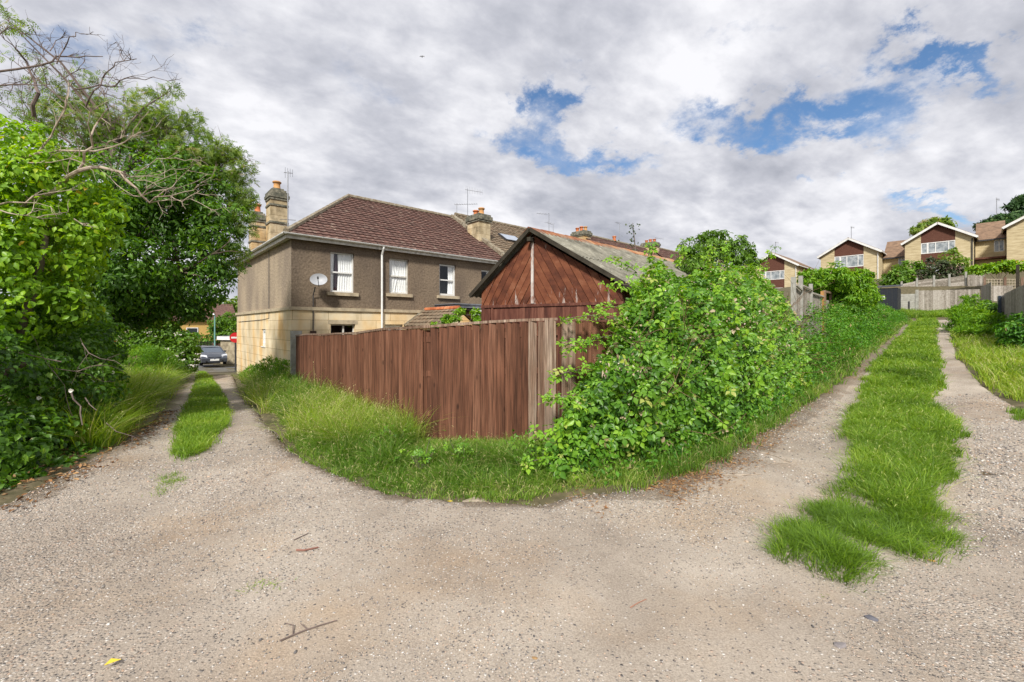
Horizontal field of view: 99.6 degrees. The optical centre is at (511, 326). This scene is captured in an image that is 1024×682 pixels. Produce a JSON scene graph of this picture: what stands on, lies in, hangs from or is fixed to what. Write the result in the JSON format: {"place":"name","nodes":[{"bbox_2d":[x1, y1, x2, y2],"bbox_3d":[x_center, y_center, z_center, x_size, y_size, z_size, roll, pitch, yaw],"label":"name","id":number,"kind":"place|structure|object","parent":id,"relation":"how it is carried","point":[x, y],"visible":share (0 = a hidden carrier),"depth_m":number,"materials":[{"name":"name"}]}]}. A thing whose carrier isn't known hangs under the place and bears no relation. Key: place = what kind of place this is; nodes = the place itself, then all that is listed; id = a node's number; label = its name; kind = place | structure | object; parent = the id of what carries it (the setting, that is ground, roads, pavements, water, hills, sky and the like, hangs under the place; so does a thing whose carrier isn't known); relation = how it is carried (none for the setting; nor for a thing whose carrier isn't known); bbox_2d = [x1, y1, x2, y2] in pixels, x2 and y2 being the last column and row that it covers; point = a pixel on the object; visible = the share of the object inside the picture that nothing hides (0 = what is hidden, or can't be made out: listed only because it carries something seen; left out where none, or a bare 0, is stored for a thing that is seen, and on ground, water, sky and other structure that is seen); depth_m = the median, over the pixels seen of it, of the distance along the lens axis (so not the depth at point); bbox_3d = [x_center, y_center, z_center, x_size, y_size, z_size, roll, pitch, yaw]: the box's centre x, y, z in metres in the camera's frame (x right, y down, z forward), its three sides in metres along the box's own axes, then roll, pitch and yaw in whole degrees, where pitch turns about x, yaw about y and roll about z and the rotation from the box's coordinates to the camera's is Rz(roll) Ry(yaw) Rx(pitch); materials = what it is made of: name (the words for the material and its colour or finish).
{"place":"outdoors","nodes":[
{"label":"outdoors","id":0,"kind":"place"},
{"bbox_2d":[2,361,210,450],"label":"bank grass","id":1,"kind":"structure","parent":0,"point":[148,388],"depth_m":6.85,"materials":[{"name":"green plant"}]},
{"bbox_2d":[107,339,184,374],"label":"hedge bank","id":2,"kind":"structure","parent":0,"point":[150,353],"depth_m":16.06,"materials":[{"name":"green plant"}]},
{"bbox_2d":[127,360,236,369],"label":"street","id":3,"kind":"structure","parent":0,"point":[209,366],"depth_m":35.38,"materials":[{"name":"grey asphalt"}]},
{"bbox_2d":[146,304,234,341],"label":"distant house","id":4,"kind":"structure","parent":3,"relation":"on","point":[201,327],"depth_m":59.44,"materials":[{"name":"orange tile"}]},
{"bbox_2d":[186,328,197,333],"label":"window","id":5,"kind":"structure","parent":4,"relation":"in","point":[191,330],"depth_m":58.42,"materials":[{"name":"grey glass"}]},
{"bbox_2d":[194,346,226,364],"bbox_3d":[-25.454,2.370,36.500,1.960,1.510,4.532,0,0,-42],"label":"parked car","id":6,"kind":"object","parent":3,"relation":"on","point":[211,354],"visible":0.77,"depth_m":35.28,"materials":[{"name":"grey paint"}]},
{"bbox_2d":[230,333,236,370],"bbox_3d":[-16.511,1.546,25.820,0.600,2.403,0.103,0,0,-33],"label":"no entry sign","id":7,"kind":"object","parent":3,"relation":"on","point":[233,337],"visible":0.62,"depth_m":25.78,"materials":[{"name":"metal"}]},
{"bbox_2d":[226,362,652,505],"bbox_3d":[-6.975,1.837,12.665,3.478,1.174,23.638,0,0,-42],"label":"verge grass","id":8,"kind":"structure","parent":0,"point":[407,484],"depth_m":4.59,"materials":[{"name":"green plant"}]},
{"bbox_2d":[0,320,1023,681],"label":"gravel lane","id":9,"kind":"structure","parent":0,"point":[628,578],"depth_m":2.70,"materials":[{"name":"grey gravel"}]},
{"bbox_2d":[105,658,120,664],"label":"fallen leaf","id":10,"kind":"object","parent":9,"relation":"on","point":[111,660],"visible":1,"depth_m":2.01,"materials":[{"name":"yellow plant"}]},
{"bbox_2d":[296,546,318,550],"bbox_3d":[-1.453,1.577,3.068,0.147,0.016,0.027,0,0,-15],"label":"stick","id":11,"kind":"object","parent":9,"relation":"on","point":[306,549],"visible":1,"depth_m":3.06,"materials":[{"name":"brown wood"}]},
{"bbox_2d":[280,620,336,641],"bbox_3d":[-1.091,1.571,2.299,0.272,0.022,0.136,0,0,-36],"label":"stick","id":12,"kind":"object","parent":9,"relation":"on","point":[293,633],"visible":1,"depth_m":2.25,"materials":[{"name":"wood"}]},
{"bbox_2d":[142,457,823,596],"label":"lane tufts","id":13,"kind":"object","parent":9,"relation":"on","point":[174,480],"visible":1,"depth_m":4.40,"materials":[{"name":"green plant"}]},
{"bbox_2d":[546,338,893,517],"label":"dry litter","id":14,"kind":"object","parent":9,"relation":"on","point":[681,481],"visible":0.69,"depth_m":4.57,"materials":[{"name":"brown plant"}]},
{"bbox_2d":[722,474,759,475],"bbox_3d":[2.443,1.572,4.586,0.412,0.020,0.029,0,0,0],"label":"stick","id":15,"kind":"object","parent":9,"relation":"on","point":[739,475],"visible":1,"depth_m":4.58,"materials":[{"name":"brown wood"}]},
{"bbox_2d":[745,452,790,469],"bbox_3d":[2.957,1.562,4.949,0.358,0.015,0.843,0,0,39],"label":"stick","id":16,"kind":"object","parent":9,"relation":"on","point":[771,463],"visible":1,"depth_m":4.98,"materials":[{"name":"brown wood"}]},
{"bbox_2d":[833,642,846,648],"bbox_3d":[1.628,1.581,2.147,0.066,0.021,0.040,0,0,-10],"label":"stone","id":17,"kind":"object","parent":9,"relation":"on","point":[840,645],"visible":1,"depth_m":2.14,"materials":[{"name":"grey stone"}]},
{"bbox_2d":[864,614,878,621],"bbox_3d":[1.966,1.594,2.364,0.066,0.025,0.041,0,0,22],"label":"stone","id":18,"kind":"object","parent":9,"relation":"on","point":[871,617],"visible":1,"depth_m":2.36,"materials":[{"name":"grey stone"}]},
{"bbox_2d":[0,271,1023,506],"bbox_3d":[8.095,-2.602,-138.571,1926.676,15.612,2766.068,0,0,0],"label":"ground","id":19,"kind":"structure","parent":0,"point":[14,493],"depth_m":5.41,"materials":[{"name":"soil"}]},
{"bbox_2d":[0,113,132,402],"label":"ivy clad tree","id":20,"kind":"object","parent":19,"relation":"on","point":[26,266],"visible":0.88,"depth_m":6.07,"materials":[{"name":"green plant"}]},
{"bbox_2d":[0,303,154,489],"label":"undergrowth","id":21,"kind":"object","parent":19,"relation":"on","point":[24,373],"visible":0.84,"depth_m":5.51,"materials":[{"name":"green plant"}]},
{"bbox_2d":[0,410,179,511],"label":"leaf litter","id":22,"kind":"object","parent":19,"relation":"on","point":[80,464],"visible":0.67,"depth_m":4.90,"materials":[{"name":"plant"}]},
{"bbox_2d":[0,6,229,409],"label":"dead tree","id":23,"kind":"object","parent":19,"relation":"on","point":[68,176],"visible":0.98,"depth_m":6.16,"materials":[{"name":"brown wood"}]},
{"bbox_2d":[1,135,251,380],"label":"broadleaf tree","id":24,"kind":"object","parent":19,"relation":"on","point":[134,293],"visible":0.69,"depth_m":9.66,"materials":[{"name":"green plant"}]},
{"bbox_2d":[0,0,261,377],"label":"ash tree","id":25,"kind":"object","parent":19,"relation":"on","point":[167,126],"visible":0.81,"depth_m":10.34,"materials":[{"name":"green plant"}]},
{"bbox_2d":[119,322,203,375],"bbox_3d":[-14.805,1.033,18.560,3.610,2.563,2.560,0,0,0],"label":"elder bush","id":26,"kind":"object","parent":19,"relation":"on","point":[185,351],"visible":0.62,"depth_m":18.15,"materials":[{"name":"green plant"}]},
{"bbox_2d":[173,331,212,345],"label":"street tree","id":27,"kind":"object","parent":19,"relation":"on","point":[200,337],"visible":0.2,"depth_m":47.89,"materials":[{"name":"green plant"}]},
{"bbox_2d":[163,370,236,460],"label":"lane grass","id":28,"kind":"structure","parent":19,"relation":"on","point":[204,418],"depth_m":7.27,"materials":[{"name":"green plant"}]},
{"bbox_2d":[191,341,211,345],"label":"boundary fence","id":29,"kind":"object","parent":19,"relation":"on","point":[208,343],"visible":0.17,"depth_m":45.97,"materials":[{"name":"brown wood"}]},
{"bbox_2d":[213,314,215,345],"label":"street lamp","id":30,"kind":"object","parent":19,"relation":"on","point":[214,333],"visible":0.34,"depth_m":43.95,"materials":[{"name":"teal metal"}]},
{"bbox_2d":[205,311,237,342],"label":"street tree","id":31,"kind":"object","parent":19,"relation":"on","point":[225,324],"visible":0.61,"depth_m":49.31,"materials":[{"name":"green plant"}]},
{"bbox_2d":[217,336,236,363],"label":"stone outbuilding","id":32,"kind":"structure","parent":19,"relation":"on","point":[227,344],"depth_m":39.57,"materials":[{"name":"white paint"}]},
{"bbox_2d":[217,296,237,330],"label":"street tree","id":33,"kind":"object","parent":19,"relation":"on","point":[233,303],"visible":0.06,"depth_m":65.48,"materials":[{"name":"green plant"}]},
{"bbox_2d":[242,355,297,381],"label":"weeds","id":34,"kind":"object","parent":19,"relation":"on","point":[261,367],"depth_m":15.15,"materials":[{"name":"green plant"}]},
{"bbox_2d":[290,331,301,378],"bbox_3d":[-6.544,1.056,13.112,0.300,1.873,0.160,0,0,-37],"label":"concrete post","id":35,"kind":"object","parent":19,"relation":"on","point":[293,349],"visible":0.31,"depth_m":13.01,"materials":[{"name":"grey concrete"}]},
{"bbox_2d":[212,367,454,446],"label":"verge seed grass","id":36,"kind":"structure","parent":19,"relation":"on","point":[309,414],"depth_m":6.62,"materials":[{"name":"green plant"}]},
{"bbox_2d":[235,180,504,373],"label":"end terrace house","id":37,"kind":"structure","parent":19,"relation":"on","point":[379,263],"depth_m":18.16,"materials":[{"name":"stone"}]},
{"bbox_2d":[280,168,292,226],"bbox_3d":[-9.419,-5.345,18.170,0.600,2.690,0.038,0,0,-17],"label":"tv aerial","id":38,"kind":"object","parent":37,"relation":"attached to","point":[287,219],"visible":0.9,"depth_m":18.15,"materials":[{"name":"metal"}]},
{"bbox_2d":[310,273,326,333],"bbox_3d":[-7.069,-0.691,15.574,0.763,2.482,0.530,0,0,23],"label":"satellite dish","id":39,"kind":"object","parent":37,"relation":"attached to","point":[318,279],"visible":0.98,"depth_m":15.67,"materials":[{"name":"metal"}]},
{"bbox_2d":[331,324,353,334],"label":"window","id":40,"kind":"structure","parent":37,"relation":"in","point":[335,328],"depth_m":17.79,"materials":[{"name":"black glass"}]},
{"bbox_2d":[327,252,358,296],"bbox_3d":[-6.552,-2.017,16.658,1.190,1.659,0.318,0,0,-42],"label":"window","id":41,"kind":"structure","parent":37,"relation":"in","point":[341,264],"depth_m":16.74,"materials":[{"name":"white glass"}]},
{"bbox_2d":[385,324,401,329],"bbox_3d":[-5.010,0.450,18.121,0.812,1.092,0.070,0,0,-42],"label":"window","id":42,"kind":"structure","parent":37,"relation":"in","point":[386,325],"depth_m":18.11,"materials":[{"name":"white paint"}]},
{"bbox_2d":[386,258,412,297],"bbox_3d":[-4.784,-2.057,18.236,1.170,1.599,0.298,0,0,-42],"label":"window","id":43,"kind":"structure","parent":37,"relation":"in","point":[398,268],"depth_m":18.34,"materials":[{"name":"white glass"}]},
{"bbox_2d":[437,264,459,298],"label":"window","id":44,"kind":"structure","parent":37,"relation":"in","point":[450,294],"depth_m":20.13,"materials":[{"name":"white paint"}]},
{"bbox_2d":[371,424,410,441],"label":"bramble seedling","id":45,"kind":"object","parent":19,"relation":"on","point":[388,432],"visible":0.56,"depth_m":5.57,"materials":[{"name":"green plant"}]},
{"bbox_2d":[393,437,436,468],"bbox_3d":[-1.067,1.412,4.726,0.512,0.380,0.341,0,0,0],"label":"bramble seedling","id":46,"kind":"object","parent":19,"relation":"on","point":[425,461],"visible":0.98,"depth_m":4.74,"materials":[{"name":"green plant"}]},
{"bbox_2d":[295,318,557,442],"bbox_3d":[-3.329,0.943,8.986,1.271,2.128,10.128,0,0,-45],"label":"board fence","id":47,"kind":"object","parent":19,"relation":"on","point":[492,376],"visible":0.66,"depth_m":5.92,"materials":[{"name":"brown wood"}]},
{"bbox_2d":[403,306,472,329],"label":"outhouse","id":48,"kind":"structure","parent":19,"relation":"on","point":[425,316],"depth_m":17.65,"materials":[{"name":"tile"}]},
{"bbox_2d":[430,307,480,327],"bbox_3d":[-2.071,0.497,15.849,1.990,2.523,1.299,0,0,-17],"label":"climbing vine","id":49,"kind":"object","parent":19,"relation":"on","point":[445,319],"visible":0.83,"depth_m":15.76,"materials":[{"name":"green plant"}]},
{"bbox_2d":[441,430,477,458],"bbox_3d":[-0.606,1.402,4.854,0.437,0.402,0.419,0,0,0],"label":"bramble seedling","id":50,"kind":"object","parent":19,"relation":"on","point":[463,449],"visible":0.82,"depth_m":4.89,"materials":[{"name":"green plant"}]},
{"bbox_2d":[462,496,486,501],"bbox_3d":[-0.331,1.632,4.007,0.259,0.091,0.187,0,0,-8],"label":"stone","id":51,"kind":"object","parent":19,"relation":"on","point":[473,499],"visible":0.31,"depth_m":3.98,"materials":[{"name":"beige stone"}]},
{"bbox_2d":[445,207,525,271],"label":"terraced house","id":52,"kind":"structure","parent":19,"relation":"on","point":[502,236],"depth_m":24.14,"materials":[{"name":"beige stone"}]},
{"bbox_2d":[503,433,533,453],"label":"bramble seedling","id":53,"kind":"object","parent":19,"relation":"on","point":[514,439],"visible":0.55,"depth_m":4.99,"materials":[{"name":"green plant"}]},
{"bbox_2d":[513,436,553,462],"bbox_3d":[0.297,1.383,4.760,0.372,0.439,0.541,0,0,28],"label":"bramble seedling","id":54,"kind":"object","parent":19,"relation":"on","point":[537,452],"visible":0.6,"depth_m":4.70,"materials":[{"name":"green plant"}]},
{"bbox_2d":[468,227,743,390],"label":"wooden garage","id":55,"kind":"structure","parent":19,"relation":"on","point":[536,273],"depth_m":10.16,"materials":[{"name":"wood"}]},
{"bbox_2d":[493,307,519,327],"bbox_3d":[-0.079,0.519,10.580,0.880,1.997,0.020,0,0,31],"label":"door panel","id":56,"kind":"structure","parent":55,"relation":"in","point":[505,313],"depth_m":10.61,"materials":[{"name":"brown wood"}]},
{"bbox_2d":[570,226,656,255],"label":"terraced house","id":57,"kind":"structure","parent":19,"relation":"on","point":[585,234],"depth_m":35.04,"materials":[{"name":"red tile"}]},
{"bbox_2d":[559,318,692,438],"bbox_3d":[1.817,0.777,6.551,2.716,1.845,0.167,0,0,-31],"label":"board fence","id":58,"kind":"object","parent":19,"relation":"on","point":[575,330],"visible":0.15,"depth_m":5.96,"materials":[{"name":"brown wood"}]},
{"bbox_2d":[618,223,640,251],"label":"tall vine","id":59,"kind":"object","parent":19,"relation":"on","point":[631,225],"visible":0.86,"depth_m":16.98,"materials":[{"name":"grey plant"}]},
{"bbox_2d":[640,239,686,264],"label":"terraced house","id":60,"kind":"structure","parent":19,"relation":"on","point":[664,253],"depth_m":40.31,"materials":[{"name":"red tile"}]},
{"bbox_2d":[520,238,862,481],"bbox_3d":[4.018,0.084,7.844,10.582,3.408,2.914,0,0,-42],"label":"bramble thicket","id":61,"kind":"object","parent":19,"relation":"on","point":[770,353],"visible":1,"depth_m":5.69,"materials":[{"name":"green plant"}]},
{"bbox_2d":[512,311,909,484],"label":"foot weeds","id":62,"kind":"object","parent":19,"relation":"on","point":[671,445],"visible":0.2,"depth_m":5.66,"materials":[{"name":"green plant"}]},
{"bbox_2d":[674,229,761,276],"bbox_3d":[6.520,-1.100,13.861,2.860,4.280,2.175,0,0,-41],"label":"bay tree","id":63,"kind":"object","parent":19,"relation":"on","point":[706,239],"visible":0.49,"depth_m":13.72,"materials":[{"name":"green plant"}]},
{"bbox_2d":[602,318,912,493],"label":"grass verge","id":64,"kind":"structure","parent":19,"relation":"on","point":[766,422],"depth_m":5.98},
{"bbox_2d":[756,252,813,287],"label":"hill house","id":65,"kind":"structure","parent":19,"relation":"on","point":[780,266],"depth_m":69.10,"materials":[{"name":"beige brick"}]},
{"bbox_2d":[761,270,783,279],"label":"window","id":66,"kind":"structure","parent":65,"relation":"in","point":[771,275],"depth_m":69.66,"materials":[{"name":"white glass"}]},
{"bbox_2d":[791,276,823,340],"bbox_3d":[10.604,-0.252,15.465,0.279,2.935,7.598,0,0,41],"label":"panel fence","id":67,"kind":"object","parent":19,"relation":"on","point":[799,288],"visible":0.46,"depth_m":15.16,"materials":[{"name":"wood"}]},
{"bbox_2d":[822,290,831,334],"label":"garden gate","id":68,"kind":"structure","parent":19,"relation":"on","point":[830,297],"depth_m":18.69,"materials":[{"name":"grey wood"}]},
{"bbox_2d":[796,261,885,331],"bbox_3d":[15.262,-1.172,19.599,4.933,3.443,2.378,0,0,-20],"label":"lime shrub","id":69,"kind":"object","parent":19,"relation":"on","point":[856,288],"visible":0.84,"depth_m":18.95,"materials":[{"name":"green plant"}]},
{"bbox_2d":[787,296,909,383],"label":"nettle bank","id":70,"kind":"structure","parent":19,"relation":"on","point":[847,325],"depth_m":14.28,"materials":[{"name":"green plant"}]},
{"bbox_2d":[817,237,886,280],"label":"hill house","id":71,"kind":"structure","parent":19,"relation":"on","point":[849,253],"depth_m":61.95,"materials":[{"name":"beige brick"}]},
{"bbox_2d":[834,254,863,267],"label":"window","id":72,"kind":"structure","parent":71,"relation":"in","point":[851,260],"depth_m":62.29,"materials":[{"name":"white glass"}]},
{"bbox_2d":[827,298,889,328],"bbox_3d":[16.900,-0.349,20.689,8.105,1.779,1.341,0,0,-40],"label":"ivy mound","id":73,"kind":"object","parent":19,"relation":"on","point":[886,314],"visible":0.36,"depth_m":18.72,"materials":[{"name":"green plant"}]},
{"bbox_2d":[876,284,902,309],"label":"shed","id":74,"kind":"structure","parent":19,"relation":"on","point":[893,297],"depth_m":37.35,"materials":[{"name":"black paint"}]},
{"bbox_2d":[883,240,904,273],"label":"link building","id":75,"kind":"structure","parent":19,"relation":"on","point":[895,252],"depth_m":61.60,"materials":[{"name":"brown stone"}]},
{"bbox_2d":[876,260,926,285],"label":"garden shrub","id":76,"kind":"object","parent":19,"relation":"on","point":[897,274],"visible":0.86,"depth_m":47.70,"materials":[{"name":"green plant"}]},
{"bbox_2d":[901,294,914,308],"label":"panel fence","id":77,"kind":"object","parent":19,"relation":"on","point":[909,298],"visible":0.6,"depth_m":40.59,"materials":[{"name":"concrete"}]},
{"bbox_2d":[895,271,966,286],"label":"panel fence","id":78,"kind":"object","parent":19,"relation":"on","point":[948,281],"visible":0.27,"depth_m":44.98,"materials":[{"name":"grey wood"}]},
{"bbox_2d":[907,215,957,236],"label":"garden tree","id":79,"kind":"object","parent":19,"relation":"on","point":[921,226],"visible":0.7,"depth_m":75.43,"materials":[{"name":"green plant"}]},
{"bbox_2d":[910,256,964,280],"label":"garden shrub","id":80,"kind":"object","parent":19,"relation":"on","point":[945,267],"visible":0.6,"depth_m":48.07,"materials":[{"name":"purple plant"}]},
{"bbox_2d":[900,221,978,274],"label":"hill house","id":81,"kind":"structure","parent":19,"relation":"on","point":[934,240],"depth_m":55.69,"materials":[{"name":"yellow stone"}]},
{"bbox_2d":[921,240,954,253],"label":"window","id":82,"kind":"structure","parent":81,"relation":"in","point":[932,247],"depth_m":55.71,"materials":[{"name":"white glass"}]},
{"bbox_2d":[915,289,979,310],"bbox_3d":[39.658,-2.223,39.422,4.477,2.447,0.285,0,0,25],"label":"board fence","id":83,"kind":"object","parent":19,"relation":"on","point":[935,299],"visible":0.62,"depth_m":39.63,"materials":[{"name":"grey wood"}]},
{"bbox_2d":[936,247,975,276],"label":"garden shrub","id":84,"kind":"object","parent":19,"relation":"on","point":[958,257],"visible":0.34,"depth_m":49.61,"materials":[{"name":"green plant"}]},
{"bbox_2d":[939,293,1011,335],"bbox_3d":[22.597,-0.748,21.245,2.409,2.430,12.307,0,0,44],"label":"verge shrub","id":85,"kind":"object","parent":19,"relation":"on","point":[962,312],"visible":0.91,"depth_m":19.62,"materials":[{"name":"green plant"}]},
{"bbox_2d":[975,220,1005,264],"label":"link building","id":86,"kind":"structure","parent":19,"relation":"on","point":[990,245],"depth_m":54.54,"materials":[{"name":"yellow stone"}]},
{"bbox_2d":[994,239,1003,251],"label":"window","id":87,"kind":"structure","parent":86,"relation":"in","point":[998,244],"depth_m":53.74,"materials":[{"name":"grey glass"}]},
{"bbox_2d":[968,275,1012,300],"bbox_3d":[42.261,-3.368,38.387,1.272,3.720,13.240,0,0,41],"label":"board fence","id":88,"kind":"object","parent":19,"relation":"on","point":[989,292],"visible":0.65,"depth_m":35.32,"materials":[{"name":"grey wood"}]},
{"bbox_2d":[976,300,1004,323],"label":"verge shrub","id":89,"kind":"object","parent":19,"relation":"on","point":[992,306],"visible":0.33,"depth_m":20.44,"materials":[{"name":"green plant"}]},
{"bbox_2d":[965,259,1023,285],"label":"climbing vine","id":90,"kind":"object","parent":19,"relation":"on","point":[1005,266],"visible":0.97,"depth_m":40.55,"materials":[{"name":"green plant"}]},
{"bbox_2d":[972,210,1023,233],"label":"conifer","id":91,"kind":"object","parent":19,"relation":"on","point":[1009,217],"visible":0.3,"depth_m":74.52,"materials":[{"name":"green plant"}]},
{"bbox_2d":[983,277,1023,288],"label":"trellis","id":92,"kind":"object","parent":19,"relation":"on","point":[1005,281],"visible":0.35,"depth_m":39.40,"materials":[{"name":"beige wood"}]},
{"bbox_2d":[992,311,1023,347],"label":"verge shrub","id":93,"kind":"object","parent":19,"relation":"on","point":[1008,333],"visible":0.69,"depth_m":13.64,"materials":[{"name":"green plant"}]},
{"bbox_2d":[997,285,1023,320],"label":"panel fence","id":94,"kind":"object","parent":19,"relation":"on","point":[1010,302],"visible":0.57,"depth_m":18.30,"materials":[{"name":"grey wood"}]},
{"bbox_2d":[1000,194,1023,212],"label":"conifer","id":95,"kind":"object","parent":19,"relation":"on","point":[1015,203],"visible":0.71,"depth_m":79.84,"materials":[{"name":"green plant"}]},
{"bbox_2d":[1001,216,1023,263],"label":"hill house","id":96,"kind":"structure","parent":19,"relation":"on","point":[1014,229],"depth_m":50.81,"materials":[{"name":"yellow stone"}]},
{"bbox_2d":[1004,406,1023,420],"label":"edge tuft","id":97,"kind":"object","parent":19,"relation":"on","point":[1017,412],"visible":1,"depth_m":7.53,"materials":[{"name":"green plant"}]},
{"bbox_2d":[1016,265,1019,287],"bbox_3d":[43.280,-3.853,37.000,0.200,2.907,0.200,0,0,-44],"label":"post","id":98,"kind":"object","parent":19,"relation":"on","point":[1017,275],"visible":0.64,"depth_m":36.95,"materials":[{"name":"grey wood"}]},
{"bbox_2d":[0,0,1023,302],"label":"sky","id":99,"kind":"structure","parent":0,"point":[795,124],"materials":[{"name":"white"}]},
{"bbox_2d":[748,472,985,596],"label":"lane grass","id":100,"kind":"structure","parent":0,"point":[843,517],"depth_m":3.23,"materials":[{"name":"green plant"}]},
{"bbox_2d":[819,315,981,528],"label":"lane grass","id":101,"kind":"structure","parent":0,"point":[931,361],"depth_m":6.39,"materials":[{"name":"green plant"}]},
{"bbox_2d":[900,305,977,317],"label":"bank top grass","id":102,"kind":"structure","parent":0,"point":[913,313],"depth_m":33.08,"materials":[{"name":"green plant"}]},
{"bbox_2d":[945,318,1023,401],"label":"bank grass","id":103,"kind":"structure","parent":0,"point":[1004,364],"depth_m":11.40,"materials":[{"name":"green plant"}]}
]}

